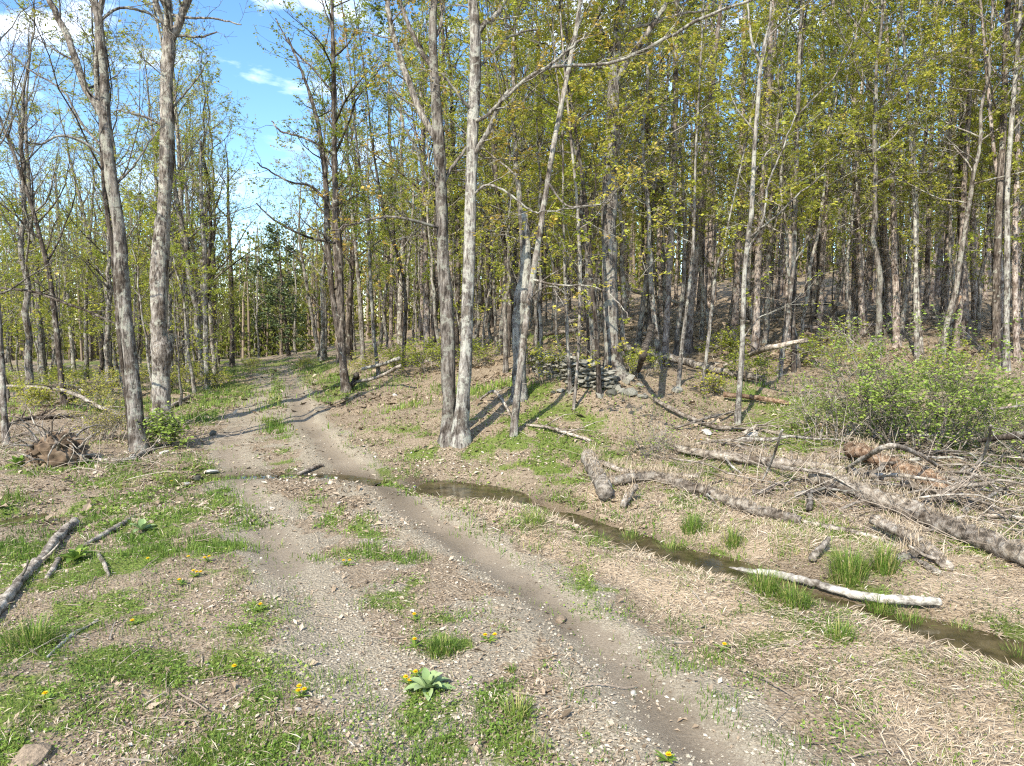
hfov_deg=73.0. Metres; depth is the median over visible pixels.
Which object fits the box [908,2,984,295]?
pine tree
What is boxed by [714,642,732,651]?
dandelion
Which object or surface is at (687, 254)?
pine tree
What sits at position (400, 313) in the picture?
maple tree
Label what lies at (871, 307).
fallen log
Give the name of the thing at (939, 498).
dead branch
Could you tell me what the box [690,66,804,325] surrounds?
maple tree
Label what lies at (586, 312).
forest tree
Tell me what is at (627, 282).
pine tree
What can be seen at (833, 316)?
maple tree
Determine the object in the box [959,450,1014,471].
dead branch
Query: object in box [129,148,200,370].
maple tree
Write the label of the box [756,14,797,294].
pine tree
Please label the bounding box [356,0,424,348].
pine tree
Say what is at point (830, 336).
fallen log
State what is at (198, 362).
undergrowth bush
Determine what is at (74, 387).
fallen branch
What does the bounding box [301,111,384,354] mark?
hardwood tree
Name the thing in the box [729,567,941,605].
silver log
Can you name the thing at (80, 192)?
forest tree
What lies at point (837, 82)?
maple tree
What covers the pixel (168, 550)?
grass
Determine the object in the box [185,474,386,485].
puddle
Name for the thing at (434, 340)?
hardwood tree
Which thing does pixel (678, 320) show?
maple tree
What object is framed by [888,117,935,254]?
maple tree
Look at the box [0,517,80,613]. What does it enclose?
fallen log
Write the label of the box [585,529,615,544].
grass tuft
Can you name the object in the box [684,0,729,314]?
pine tree
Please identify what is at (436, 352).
undergrowth bush
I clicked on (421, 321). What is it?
pine tree
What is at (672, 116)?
pine tree
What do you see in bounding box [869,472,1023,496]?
dead branch
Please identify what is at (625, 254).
maple sapling
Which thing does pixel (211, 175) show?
hardwood tree
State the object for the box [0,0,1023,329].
sky
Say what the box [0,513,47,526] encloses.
fallen branch
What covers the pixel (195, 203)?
hardwood tree
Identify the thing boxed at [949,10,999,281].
pine tree
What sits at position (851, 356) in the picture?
undergrowth bush
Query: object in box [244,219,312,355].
evergreen tree
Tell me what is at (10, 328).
maple sapling
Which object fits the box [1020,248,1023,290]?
pine tree
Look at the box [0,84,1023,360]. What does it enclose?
distant wood
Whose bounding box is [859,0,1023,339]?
maple tree
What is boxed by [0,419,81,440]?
fallen branch
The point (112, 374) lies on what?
undergrowth bush
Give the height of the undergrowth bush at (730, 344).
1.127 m
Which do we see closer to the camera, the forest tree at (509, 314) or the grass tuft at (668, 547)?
the grass tuft at (668, 547)
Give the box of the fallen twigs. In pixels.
[0,328,1023,765]
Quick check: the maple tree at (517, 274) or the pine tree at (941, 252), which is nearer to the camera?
the maple tree at (517, 274)
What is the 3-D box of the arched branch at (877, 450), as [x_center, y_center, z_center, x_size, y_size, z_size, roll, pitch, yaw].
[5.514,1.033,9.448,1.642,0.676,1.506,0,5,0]
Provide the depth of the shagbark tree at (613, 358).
14.50 m
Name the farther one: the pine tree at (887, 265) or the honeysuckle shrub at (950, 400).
the pine tree at (887, 265)
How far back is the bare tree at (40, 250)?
54.12 m
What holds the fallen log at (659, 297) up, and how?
on the ground at (558, 559)
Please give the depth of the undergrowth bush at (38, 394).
20.94 m
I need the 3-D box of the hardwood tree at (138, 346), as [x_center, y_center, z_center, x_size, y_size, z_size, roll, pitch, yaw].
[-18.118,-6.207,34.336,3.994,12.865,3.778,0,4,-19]
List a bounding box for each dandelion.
[33,687,55,703]
[127,618,145,624]
[174,578,187,585]
[187,555,212,561]
[189,569,203,576]
[225,664,244,671]
[253,603,268,611]
[287,684,311,699]
[341,559,354,565]
[397,674,414,683]
[406,637,420,648]
[407,612,419,620]
[409,667,422,676]
[479,632,496,642]
[653,748,677,763]
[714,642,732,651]
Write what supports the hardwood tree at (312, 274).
on the ground at (558, 559)
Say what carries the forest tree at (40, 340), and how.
on the ground at (558, 559)
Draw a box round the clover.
[0,374,1023,765]
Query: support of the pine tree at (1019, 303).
on the ground at (558, 559)
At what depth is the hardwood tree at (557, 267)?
43.05 m
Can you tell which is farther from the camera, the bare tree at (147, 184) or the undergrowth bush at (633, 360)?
the bare tree at (147, 184)
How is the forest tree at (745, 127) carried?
on the ground at (558, 559)
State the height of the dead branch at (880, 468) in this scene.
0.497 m
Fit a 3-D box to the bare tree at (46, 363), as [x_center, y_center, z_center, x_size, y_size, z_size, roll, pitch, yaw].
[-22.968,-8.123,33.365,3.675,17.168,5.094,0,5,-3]
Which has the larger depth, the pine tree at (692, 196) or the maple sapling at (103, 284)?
the maple sapling at (103, 284)
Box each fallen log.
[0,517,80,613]
[543,322,585,335]
[569,309,601,323]
[581,449,612,500]
[600,280,684,305]
[607,470,801,524]
[620,344,764,380]
[633,324,682,338]
[673,444,844,472]
[694,340,720,349]
[723,338,807,366]
[723,392,790,404]
[739,316,778,323]
[795,301,840,306]
[798,320,831,329]
[805,313,857,317]
[807,467,1023,565]
[819,330,845,339]
[852,318,891,325]
[868,305,909,309]
[869,514,953,571]
[905,311,942,321]
[973,398,1023,410]
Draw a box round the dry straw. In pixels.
[0,371,1023,765]
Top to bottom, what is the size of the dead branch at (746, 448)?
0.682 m
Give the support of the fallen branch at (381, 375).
on the ground at (558, 559)
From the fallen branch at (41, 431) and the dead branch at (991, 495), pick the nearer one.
the dead branch at (991, 495)
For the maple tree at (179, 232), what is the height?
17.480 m
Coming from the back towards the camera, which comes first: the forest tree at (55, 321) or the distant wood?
the distant wood
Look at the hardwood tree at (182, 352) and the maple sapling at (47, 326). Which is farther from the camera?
the maple sapling at (47, 326)
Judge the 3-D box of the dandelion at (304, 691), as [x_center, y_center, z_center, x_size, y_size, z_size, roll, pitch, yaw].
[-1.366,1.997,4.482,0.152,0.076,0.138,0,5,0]
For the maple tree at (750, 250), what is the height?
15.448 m
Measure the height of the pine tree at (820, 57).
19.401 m
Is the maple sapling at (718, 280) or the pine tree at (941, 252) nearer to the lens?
the maple sapling at (718, 280)
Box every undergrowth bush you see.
[5,362,42,389]
[7,377,58,407]
[34,365,84,389]
[34,366,56,379]
[51,363,94,382]
[101,369,119,383]
[139,364,174,390]
[170,362,202,393]
[177,353,211,377]
[196,362,231,388]
[241,355,260,370]
[296,350,319,367]
[347,350,374,371]
[360,341,411,368]
[374,332,435,375]
[403,336,440,372]
[455,337,502,365]
[509,335,586,384]
[621,345,671,378]
[694,320,750,357]
[720,347,780,385]
[787,314,869,367]
[821,340,884,377]
[911,331,997,383]
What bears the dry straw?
on the ground at (558, 559)
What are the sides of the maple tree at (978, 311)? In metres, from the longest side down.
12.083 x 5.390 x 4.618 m
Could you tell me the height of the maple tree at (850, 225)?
10.092 m
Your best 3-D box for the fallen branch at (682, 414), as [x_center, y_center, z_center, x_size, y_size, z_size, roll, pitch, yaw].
[4.186,0.723,12.273,3.346,0.711,1.597,1,5,12]
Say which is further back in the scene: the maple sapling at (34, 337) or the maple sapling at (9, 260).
the maple sapling at (34, 337)
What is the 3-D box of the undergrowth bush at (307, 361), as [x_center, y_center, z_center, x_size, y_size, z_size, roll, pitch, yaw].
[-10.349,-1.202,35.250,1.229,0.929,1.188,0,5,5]
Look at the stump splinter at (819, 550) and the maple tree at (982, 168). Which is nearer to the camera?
the stump splinter at (819, 550)
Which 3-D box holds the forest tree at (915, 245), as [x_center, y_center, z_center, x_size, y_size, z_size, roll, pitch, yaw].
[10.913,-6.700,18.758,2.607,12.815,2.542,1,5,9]
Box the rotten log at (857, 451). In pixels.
[843,440,948,489]
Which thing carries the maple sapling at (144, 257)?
on the ground at (558, 559)
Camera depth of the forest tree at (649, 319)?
22.59 m
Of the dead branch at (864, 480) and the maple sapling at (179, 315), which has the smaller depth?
the dead branch at (864, 480)
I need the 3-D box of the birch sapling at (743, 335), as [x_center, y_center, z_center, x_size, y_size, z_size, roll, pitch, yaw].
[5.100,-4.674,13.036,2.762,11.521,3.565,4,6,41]
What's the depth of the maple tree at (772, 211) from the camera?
47.71 m
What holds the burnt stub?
on the ground at (558, 559)
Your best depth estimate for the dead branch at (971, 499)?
8.24 m
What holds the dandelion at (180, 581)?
on the ground at (558, 559)
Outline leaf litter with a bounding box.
[0,287,1023,765]
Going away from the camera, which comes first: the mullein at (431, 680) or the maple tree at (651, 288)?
the mullein at (431, 680)
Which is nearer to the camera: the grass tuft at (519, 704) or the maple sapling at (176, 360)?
the grass tuft at (519, 704)
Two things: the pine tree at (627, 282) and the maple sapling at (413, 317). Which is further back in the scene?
the maple sapling at (413, 317)
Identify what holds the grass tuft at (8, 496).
on the ground at (558, 559)
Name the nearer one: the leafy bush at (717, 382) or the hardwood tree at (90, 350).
the leafy bush at (717, 382)
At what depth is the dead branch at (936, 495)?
8.28 m
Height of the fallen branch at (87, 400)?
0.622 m
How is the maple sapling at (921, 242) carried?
on the ground at (558, 559)
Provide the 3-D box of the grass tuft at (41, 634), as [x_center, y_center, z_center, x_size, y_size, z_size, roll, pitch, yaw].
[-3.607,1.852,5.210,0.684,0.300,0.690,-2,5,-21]
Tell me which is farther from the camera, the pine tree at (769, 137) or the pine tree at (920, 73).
the pine tree at (920, 73)
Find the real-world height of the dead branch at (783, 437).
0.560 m
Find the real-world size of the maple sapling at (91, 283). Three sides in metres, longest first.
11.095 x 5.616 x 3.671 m
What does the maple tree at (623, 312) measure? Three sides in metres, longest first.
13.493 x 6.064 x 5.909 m
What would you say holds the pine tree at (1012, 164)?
on the ground at (558, 559)
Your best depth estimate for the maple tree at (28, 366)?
22.40 m
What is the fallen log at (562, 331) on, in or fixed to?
on the ground at (558, 559)
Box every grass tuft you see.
[0,480,32,502]
[0,608,82,658]
[417,632,470,662]
[499,688,542,726]
[505,663,516,672]
[516,509,549,528]
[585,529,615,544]
[614,408,682,459]
[617,523,644,541]
[654,537,679,553]
[675,508,708,538]
[701,459,719,477]
[718,517,748,551]
[735,562,801,599]
[763,574,826,612]
[814,536,880,587]
[816,612,864,648]
[855,586,909,616]
[857,534,913,580]
[890,602,931,630]
[935,618,972,636]
[947,502,959,512]
[992,639,1023,658]
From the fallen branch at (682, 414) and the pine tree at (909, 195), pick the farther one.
the pine tree at (909, 195)
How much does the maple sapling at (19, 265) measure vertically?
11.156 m
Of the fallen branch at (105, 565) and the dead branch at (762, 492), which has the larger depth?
the dead branch at (762, 492)
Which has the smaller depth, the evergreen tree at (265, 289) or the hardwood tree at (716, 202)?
the hardwood tree at (716, 202)
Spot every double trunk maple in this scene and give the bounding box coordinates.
[306,0,555,447]
[356,0,762,448]
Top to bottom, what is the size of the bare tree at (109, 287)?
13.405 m
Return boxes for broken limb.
[45,556,61,579]
[891,543,925,563]
[912,557,940,575]
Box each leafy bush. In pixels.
[50,365,123,408]
[59,397,126,441]
[135,401,194,449]
[685,366,733,397]
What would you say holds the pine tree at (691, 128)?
on the ground at (558, 559)
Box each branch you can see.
[0,275,115,324]
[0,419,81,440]
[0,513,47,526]
[6,384,125,416]
[9,399,113,425]
[46,619,98,658]
[58,384,90,398]
[66,375,121,402]
[83,515,136,547]
[89,413,176,462]
[94,551,109,576]
[171,395,193,407]
[294,727,305,761]
[297,464,323,474]
[357,364,401,382]
[361,357,400,369]
[480,383,530,420]
[524,412,604,445]
[653,397,845,438]
[669,457,789,486]
[671,407,771,429]
[683,437,820,446]
[697,482,721,513]
[699,434,769,454]
[719,447,740,473]
[721,442,781,457]
[738,435,850,448]
[742,414,792,435]
[752,479,809,494]
[761,429,782,483]
[766,452,862,498]
[785,473,846,511]
[794,460,860,503]
[802,520,906,550]
[812,462,927,494]
[817,454,1011,501]
[830,432,882,459]
[839,480,967,511]
[844,443,941,469]
[847,467,1023,512]
[851,432,1023,462]
[858,437,927,476]
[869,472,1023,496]
[870,425,1013,456]
[882,452,957,483]
[887,445,988,455]
[900,480,1023,524]
[909,437,982,470]
[911,476,1023,513]
[913,450,1023,475]
[915,473,976,503]
[917,500,1023,536]
[927,476,1023,501]
[928,463,1023,480]
[936,468,1023,502]
[938,444,1023,458]
[940,457,1023,479]
[942,470,1023,505]
[945,464,1023,530]
[947,472,1023,512]
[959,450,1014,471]
[967,424,1023,474]
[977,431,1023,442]
[979,513,1023,519]
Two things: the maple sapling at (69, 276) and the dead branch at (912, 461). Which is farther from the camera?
the maple sapling at (69, 276)
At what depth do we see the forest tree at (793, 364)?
17.38 m
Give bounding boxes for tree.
[0,0,95,405]
[0,0,117,407]
[0,0,118,444]
[0,0,205,443]
[0,0,210,452]
[0,2,78,381]
[0,33,36,171]
[0,37,87,370]
[0,94,61,375]
[0,177,18,276]
[0,200,37,362]
[0,206,43,371]
[0,213,43,360]
[13,142,94,371]
[14,159,70,363]
[29,77,128,371]
[30,31,152,392]
[34,5,154,303]
[41,196,88,351]
[43,23,150,382]
[46,0,173,396]
[49,110,105,378]
[55,132,136,374]
[56,229,81,358]
[58,0,243,383]
[58,225,100,361]
[61,174,118,370]
[71,196,100,361]
[89,0,257,425]
[98,12,204,259]
[98,120,177,377]
[111,0,221,383]
[121,1,282,383]
[121,110,181,284]
[124,21,227,387]
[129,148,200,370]
[129,202,147,367]
[132,211,152,361]
[133,41,289,368]
[137,5,262,338]
[139,89,244,372]
[140,40,247,377]
[145,146,224,365]
[148,103,229,364]
[172,93,253,371]
[174,129,226,281]
[178,118,261,302]
[186,159,239,363]
[188,115,269,367]
[199,234,248,348]
[211,256,237,336]
[222,0,425,392]
[233,253,275,350]
[236,216,279,357]
[236,235,301,356]
[236,243,283,355]
[237,152,331,357]
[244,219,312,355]
[245,255,276,355]
[258,222,299,354]
[263,0,409,375]
[263,47,369,360]
[267,260,291,321]
[270,27,405,365]
[272,252,300,349]
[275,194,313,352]
[287,1,416,360]
[288,94,364,359]
[292,0,395,364]
[292,210,329,349]
[297,169,376,324]
[297,231,329,337]
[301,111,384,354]
[302,79,369,284]
[313,175,395,349]
[315,1,484,362]
[334,30,492,364]
[335,0,457,367]
[338,0,465,346]
[338,67,399,346]
[342,26,464,351]
[342,104,400,348]
[348,52,432,330]
[348,147,420,309]
[351,77,430,345]
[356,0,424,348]
[376,0,483,342]
[379,0,505,357]
[380,0,451,340]
[383,0,511,362]
[383,0,627,374]
[384,129,430,311]
[391,0,545,357]
[406,0,608,356]
[410,0,464,334]
[414,78,467,245]
[415,3,528,328]
[425,39,482,275]
[427,8,479,342]
[430,76,535,324]
[432,64,553,350]
[439,0,620,305]
[445,0,599,372]
[448,64,500,275]
[448,74,591,337]
[448,81,538,346]
[450,0,750,364]
[451,28,529,338]
[452,45,604,351]
[459,0,616,393]
[459,95,549,283]
[460,150,505,326]
[465,1,559,326]
[480,1,595,332]
[482,0,589,346]
[484,0,710,358]
[486,0,687,358]
[486,1,602,330]
[493,0,735,409]
[499,0,774,369]
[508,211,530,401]
[509,0,695,436]
[512,18,675,338]
[516,0,709,397]
[522,43,600,312]
[523,85,589,312]
[526,0,772,346]
[537,0,716,356]
[537,29,635,314]
[539,0,716,380]
[548,52,654,332]
[550,31,584,308]
[552,0,683,309]
[553,79,665,230]
[554,0,762,337]
[565,144,582,277]
[584,1,721,328]
[587,88,644,303]
[591,0,790,355]
[591,1,639,317]
[592,0,702,346]
[612,2,677,275]
[616,74,713,333]
[617,14,781,343]
[618,33,659,299]
[627,1,699,265]
[630,0,681,298]
[638,0,903,342]
[644,150,690,235]
[645,11,774,339]
[649,0,760,386]
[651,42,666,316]
[654,0,722,306]
[654,11,692,249]
[655,0,713,365]
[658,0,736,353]
[659,2,713,317]
[664,0,697,189]
[664,0,715,223]
[664,0,730,303]
[664,0,884,367]
[669,0,854,343]
[671,0,939,376]
[672,0,737,307]
[677,0,724,327]
[680,0,750,303]
[682,0,741,297]
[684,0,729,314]
[685,0,845,318]
[686,24,734,261]
[689,0,735,301]
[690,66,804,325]
[690,110,758,285]
[695,0,839,389]
[703,56,844,322]
[704,0,738,297]
[705,132,728,278]
[707,0,766,340]
[708,76,755,241]
[718,127,803,268]
[728,18,793,294]
[730,32,846,285]
[731,0,793,306]
[732,0,906,332]
[735,0,785,354]
[737,71,791,296]
[738,0,807,254]
[741,0,816,241]
[745,0,872,372]
[746,1,784,319]
[747,0,895,349]
[747,0,949,338]
[748,31,902,309]
[750,0,793,311]
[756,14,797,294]
[761,3,782,286]
[762,0,995,358]
[765,0,999,325]
[770,2,966,354]
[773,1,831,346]
[773,140,805,279]
[774,0,844,307]
[775,1,839,310]
[777,0,870,318]
[784,0,861,302]
[786,0,1023,354]
[788,3,857,278]
[789,72,865,255]
[791,0,897,318]
[797,0,850,337]
[798,0,1020,339]
[800,0,972,289]
[800,6,854,296]
[800,136,861,239]
[806,10,840,314]
[810,3,853,290]
[811,0,994,321]
[815,0,874,301]
[818,83,941,252]
[822,0,901,334]
[825,8,895,301]
[829,5,870,310]
[829,130,890,270]
[831,42,936,283]
[838,1,911,330]
[846,17,907,322]
[851,0,1023,363]
[851,6,914,283]
[852,0,875,303]
[857,0,962,359]
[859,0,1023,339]
[862,1,960,310]
[867,0,929,347]
[871,23,1023,265]
[878,105,978,287]
[885,88,981,300]
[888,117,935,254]
[897,0,978,305]
[897,0,1023,174]
[898,0,948,280]
[898,1,953,295]
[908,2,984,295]
[911,0,969,312]
[911,1,978,297]
[912,1,954,316]
[913,0,996,316]
[914,20,1023,341]
[918,3,1023,201]
[919,2,990,299]
[922,23,1023,325]
[926,134,997,287]
[929,3,1000,351]
[932,1,1023,332]
[933,20,1014,280]
[934,2,990,339]
[938,1,980,259]
[941,0,1023,362]
[941,1,1023,208]
[944,10,1023,299]
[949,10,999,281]
[950,1,1001,319]
[951,0,1023,201]
[954,138,1023,286]
[959,0,1023,146]
[964,0,1023,368]
[967,70,1023,221]
[977,0,1002,298]
[978,0,1023,360]
[980,19,1012,284]
[990,0,1023,371]
[990,7,1014,260]
[992,201,1023,268]
[999,34,1023,304]
[1011,14,1023,334]
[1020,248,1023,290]
[1020,270,1023,317]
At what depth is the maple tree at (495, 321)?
26.55 m
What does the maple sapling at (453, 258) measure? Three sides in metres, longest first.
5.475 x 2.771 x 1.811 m
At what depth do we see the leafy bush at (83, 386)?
19.84 m
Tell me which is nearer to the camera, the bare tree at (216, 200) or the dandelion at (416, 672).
the dandelion at (416, 672)
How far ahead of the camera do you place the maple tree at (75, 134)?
26.50 m
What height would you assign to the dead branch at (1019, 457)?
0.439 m
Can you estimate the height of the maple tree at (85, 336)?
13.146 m
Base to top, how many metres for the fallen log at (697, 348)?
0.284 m
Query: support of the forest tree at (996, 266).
on the ground at (558, 559)
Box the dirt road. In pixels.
[202,365,850,765]
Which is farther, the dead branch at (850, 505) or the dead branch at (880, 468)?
the dead branch at (880, 468)
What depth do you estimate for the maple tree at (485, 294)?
38.68 m
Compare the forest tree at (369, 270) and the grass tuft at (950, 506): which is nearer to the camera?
the grass tuft at (950, 506)
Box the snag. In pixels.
[199,141,210,389]
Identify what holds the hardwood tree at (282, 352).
on the ground at (558, 559)
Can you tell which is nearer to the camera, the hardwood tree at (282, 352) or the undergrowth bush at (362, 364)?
the undergrowth bush at (362, 364)
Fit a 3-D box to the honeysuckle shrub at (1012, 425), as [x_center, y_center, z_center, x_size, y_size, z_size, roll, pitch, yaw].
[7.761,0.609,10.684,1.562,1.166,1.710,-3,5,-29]
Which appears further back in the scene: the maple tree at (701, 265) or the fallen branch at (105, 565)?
the maple tree at (701, 265)
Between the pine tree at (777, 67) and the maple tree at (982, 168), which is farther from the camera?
the pine tree at (777, 67)
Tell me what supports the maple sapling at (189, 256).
on the ground at (558, 559)
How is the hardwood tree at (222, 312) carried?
on the ground at (558, 559)
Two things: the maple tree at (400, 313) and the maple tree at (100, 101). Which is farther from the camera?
the maple tree at (400, 313)
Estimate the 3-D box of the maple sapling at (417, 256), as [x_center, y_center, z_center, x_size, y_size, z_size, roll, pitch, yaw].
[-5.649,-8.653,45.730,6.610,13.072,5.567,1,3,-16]
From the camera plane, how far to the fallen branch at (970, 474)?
9.15 m
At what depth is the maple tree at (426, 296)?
24.86 m
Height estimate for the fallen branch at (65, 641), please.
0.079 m
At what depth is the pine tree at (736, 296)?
23.03 m
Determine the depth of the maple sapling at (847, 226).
36.68 m
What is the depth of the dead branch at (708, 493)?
9.08 m
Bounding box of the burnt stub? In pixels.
[350,372,359,387]
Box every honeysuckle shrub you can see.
[769,352,915,446]
[776,303,973,434]
[806,305,1023,451]
[946,384,1023,459]
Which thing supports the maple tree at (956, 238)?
on the ground at (558, 559)
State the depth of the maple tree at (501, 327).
22.81 m
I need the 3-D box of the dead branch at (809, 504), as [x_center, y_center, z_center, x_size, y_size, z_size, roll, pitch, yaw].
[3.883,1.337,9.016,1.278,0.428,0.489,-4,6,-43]
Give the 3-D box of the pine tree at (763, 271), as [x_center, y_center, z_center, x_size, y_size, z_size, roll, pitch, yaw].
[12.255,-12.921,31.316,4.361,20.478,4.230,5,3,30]
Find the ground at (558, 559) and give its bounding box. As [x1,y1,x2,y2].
[0,259,1023,765]
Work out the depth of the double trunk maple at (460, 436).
12.44 m
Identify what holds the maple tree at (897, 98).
on the ground at (558, 559)
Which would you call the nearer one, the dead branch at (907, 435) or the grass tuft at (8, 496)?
the grass tuft at (8, 496)
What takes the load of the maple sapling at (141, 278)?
on the ground at (558, 559)
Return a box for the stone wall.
[530,351,647,398]
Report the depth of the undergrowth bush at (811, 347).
18.00 m
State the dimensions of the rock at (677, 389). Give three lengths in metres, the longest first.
0.260 x 0.224 x 0.182 m
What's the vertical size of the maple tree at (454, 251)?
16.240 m
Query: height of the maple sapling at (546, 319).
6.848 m
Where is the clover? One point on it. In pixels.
(62, 686)
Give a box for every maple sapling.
[0,138,43,400]
[0,194,83,373]
[0,197,42,323]
[0,204,95,384]
[0,223,34,323]
[0,223,58,382]
[0,277,22,362]
[1,207,103,369]
[3,271,62,350]
[3,278,50,368]
[13,256,82,357]
[17,280,67,358]
[18,298,68,356]
[39,213,114,363]
[45,298,80,367]
[48,194,192,342]
[53,211,133,341]
[58,254,148,357]
[64,153,218,400]
[65,202,181,334]
[77,258,176,348]
[80,118,229,392]
[81,239,149,367]
[83,283,148,351]
[93,242,202,355]
[113,253,149,360]
[114,184,245,341]
[130,204,237,405]
[131,171,232,376]
[136,219,220,357]
[142,274,208,342]
[145,231,193,364]
[147,276,192,362]
[176,269,243,366]
[193,285,228,353]
[200,265,239,345]
[344,185,420,349]
[346,141,461,341]
[360,184,420,304]
[366,176,480,353]
[367,181,430,305]
[373,157,460,337]
[375,207,429,304]
[378,170,455,320]
[380,191,439,330]
[386,193,455,305]
[411,228,462,310]
[419,200,485,337]
[451,118,536,341]
[455,6,657,376]
[460,124,521,314]
[462,118,601,287]
[475,207,511,309]
[476,150,522,315]
[483,178,555,280]
[486,103,601,354]
[530,195,577,321]
[546,180,601,289]
[577,197,653,306]
[593,220,641,282]
[633,158,703,324]
[655,150,731,273]
[702,118,785,313]
[717,99,870,282]
[728,165,807,314]
[728,174,811,305]
[775,182,868,304]
[783,221,863,287]
[800,168,909,276]
[826,124,983,301]
[867,135,945,313]
[897,196,944,310]
[898,157,969,286]
[905,208,940,281]
[944,23,1023,321]
[945,185,993,301]
[953,184,1023,280]
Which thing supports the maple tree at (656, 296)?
on the ground at (558, 559)
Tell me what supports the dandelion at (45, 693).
on the ground at (558, 559)
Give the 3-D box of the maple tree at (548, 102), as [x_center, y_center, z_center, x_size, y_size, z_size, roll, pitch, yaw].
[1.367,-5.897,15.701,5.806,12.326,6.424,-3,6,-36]
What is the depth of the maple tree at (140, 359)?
48.15 m
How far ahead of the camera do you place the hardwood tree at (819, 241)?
28.24 m
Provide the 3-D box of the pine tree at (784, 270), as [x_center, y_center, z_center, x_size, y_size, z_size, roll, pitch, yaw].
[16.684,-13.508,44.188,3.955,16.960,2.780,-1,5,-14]
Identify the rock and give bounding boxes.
[9,743,51,765]
[193,475,200,480]
[206,469,218,472]
[209,430,215,435]
[555,615,565,623]
[605,389,616,395]
[625,388,637,395]
[671,386,682,392]
[701,428,711,434]
[747,431,757,436]
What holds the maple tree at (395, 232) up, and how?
on the ground at (558, 559)
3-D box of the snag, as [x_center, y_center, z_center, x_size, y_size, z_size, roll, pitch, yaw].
[-12.893,-4.768,28.856,0.375,10.689,1.222,-2,5,-27]
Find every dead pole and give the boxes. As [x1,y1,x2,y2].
[636,322,655,372]
[941,295,961,331]
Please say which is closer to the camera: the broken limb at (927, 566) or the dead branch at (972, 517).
the broken limb at (927, 566)
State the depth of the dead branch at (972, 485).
8.53 m
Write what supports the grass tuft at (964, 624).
on the ground at (558, 559)
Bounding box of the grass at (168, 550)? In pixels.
[0,328,1023,765]
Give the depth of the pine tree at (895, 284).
20.63 m
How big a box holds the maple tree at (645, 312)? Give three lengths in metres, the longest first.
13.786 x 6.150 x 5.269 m
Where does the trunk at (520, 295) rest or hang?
on the ground at (558, 559)
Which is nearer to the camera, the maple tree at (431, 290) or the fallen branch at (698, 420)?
the fallen branch at (698, 420)
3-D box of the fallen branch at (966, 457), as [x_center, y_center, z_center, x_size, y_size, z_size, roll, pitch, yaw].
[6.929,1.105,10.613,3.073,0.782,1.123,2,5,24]
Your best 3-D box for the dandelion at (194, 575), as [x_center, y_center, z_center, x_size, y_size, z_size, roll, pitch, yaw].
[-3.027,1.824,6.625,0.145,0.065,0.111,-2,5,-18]
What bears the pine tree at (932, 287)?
on the ground at (558, 559)
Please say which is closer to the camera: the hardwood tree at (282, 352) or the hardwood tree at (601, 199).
the hardwood tree at (601, 199)
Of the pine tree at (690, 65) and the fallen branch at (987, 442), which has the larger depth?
the pine tree at (690, 65)
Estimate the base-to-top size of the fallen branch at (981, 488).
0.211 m
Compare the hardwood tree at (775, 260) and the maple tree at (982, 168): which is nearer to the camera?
the maple tree at (982, 168)
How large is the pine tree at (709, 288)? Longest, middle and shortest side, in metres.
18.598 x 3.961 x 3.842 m
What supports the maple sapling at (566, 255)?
on the ground at (558, 559)
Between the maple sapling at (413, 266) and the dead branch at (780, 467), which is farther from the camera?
the maple sapling at (413, 266)
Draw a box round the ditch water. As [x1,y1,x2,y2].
[409,480,1023,670]
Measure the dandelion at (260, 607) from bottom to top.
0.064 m
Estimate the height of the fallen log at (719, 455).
0.282 m
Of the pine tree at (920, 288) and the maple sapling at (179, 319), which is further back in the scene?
the pine tree at (920, 288)
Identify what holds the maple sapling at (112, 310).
on the ground at (558, 559)
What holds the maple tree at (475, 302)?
on the ground at (558, 559)
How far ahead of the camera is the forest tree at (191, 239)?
31.34 m
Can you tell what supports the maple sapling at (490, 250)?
on the ground at (558, 559)
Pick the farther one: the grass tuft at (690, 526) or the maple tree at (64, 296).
the maple tree at (64, 296)
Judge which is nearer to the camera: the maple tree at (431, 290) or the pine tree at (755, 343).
the pine tree at (755, 343)
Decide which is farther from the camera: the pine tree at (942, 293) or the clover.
the pine tree at (942, 293)
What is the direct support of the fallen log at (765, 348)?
on the ground at (558, 559)
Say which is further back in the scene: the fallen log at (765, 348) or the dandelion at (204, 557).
the fallen log at (765, 348)
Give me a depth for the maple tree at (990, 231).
25.29 m
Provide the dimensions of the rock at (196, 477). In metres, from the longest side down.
0.149 x 0.107 x 0.096 m
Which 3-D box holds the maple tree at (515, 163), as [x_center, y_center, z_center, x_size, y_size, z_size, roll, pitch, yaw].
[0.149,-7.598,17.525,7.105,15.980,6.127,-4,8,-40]
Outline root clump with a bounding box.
[0,401,107,468]
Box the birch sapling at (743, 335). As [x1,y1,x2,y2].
[691,0,837,424]
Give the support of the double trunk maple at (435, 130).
on the ground at (558, 559)
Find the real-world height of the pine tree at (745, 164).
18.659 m
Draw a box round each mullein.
[5,455,24,466]
[56,544,94,563]
[129,518,155,532]
[403,667,455,700]
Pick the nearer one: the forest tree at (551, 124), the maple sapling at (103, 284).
the forest tree at (551, 124)
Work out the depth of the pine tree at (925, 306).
29.80 m
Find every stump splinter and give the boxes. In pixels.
[620,484,637,508]
[808,536,830,561]
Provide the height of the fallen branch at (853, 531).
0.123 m
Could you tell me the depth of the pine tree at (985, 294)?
40.14 m
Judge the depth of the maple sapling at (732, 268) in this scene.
25.78 m
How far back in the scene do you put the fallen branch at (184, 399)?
21.04 m
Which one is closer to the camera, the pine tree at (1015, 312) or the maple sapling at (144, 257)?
the pine tree at (1015, 312)
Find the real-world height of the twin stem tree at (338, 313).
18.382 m
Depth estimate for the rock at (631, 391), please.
13.56 m

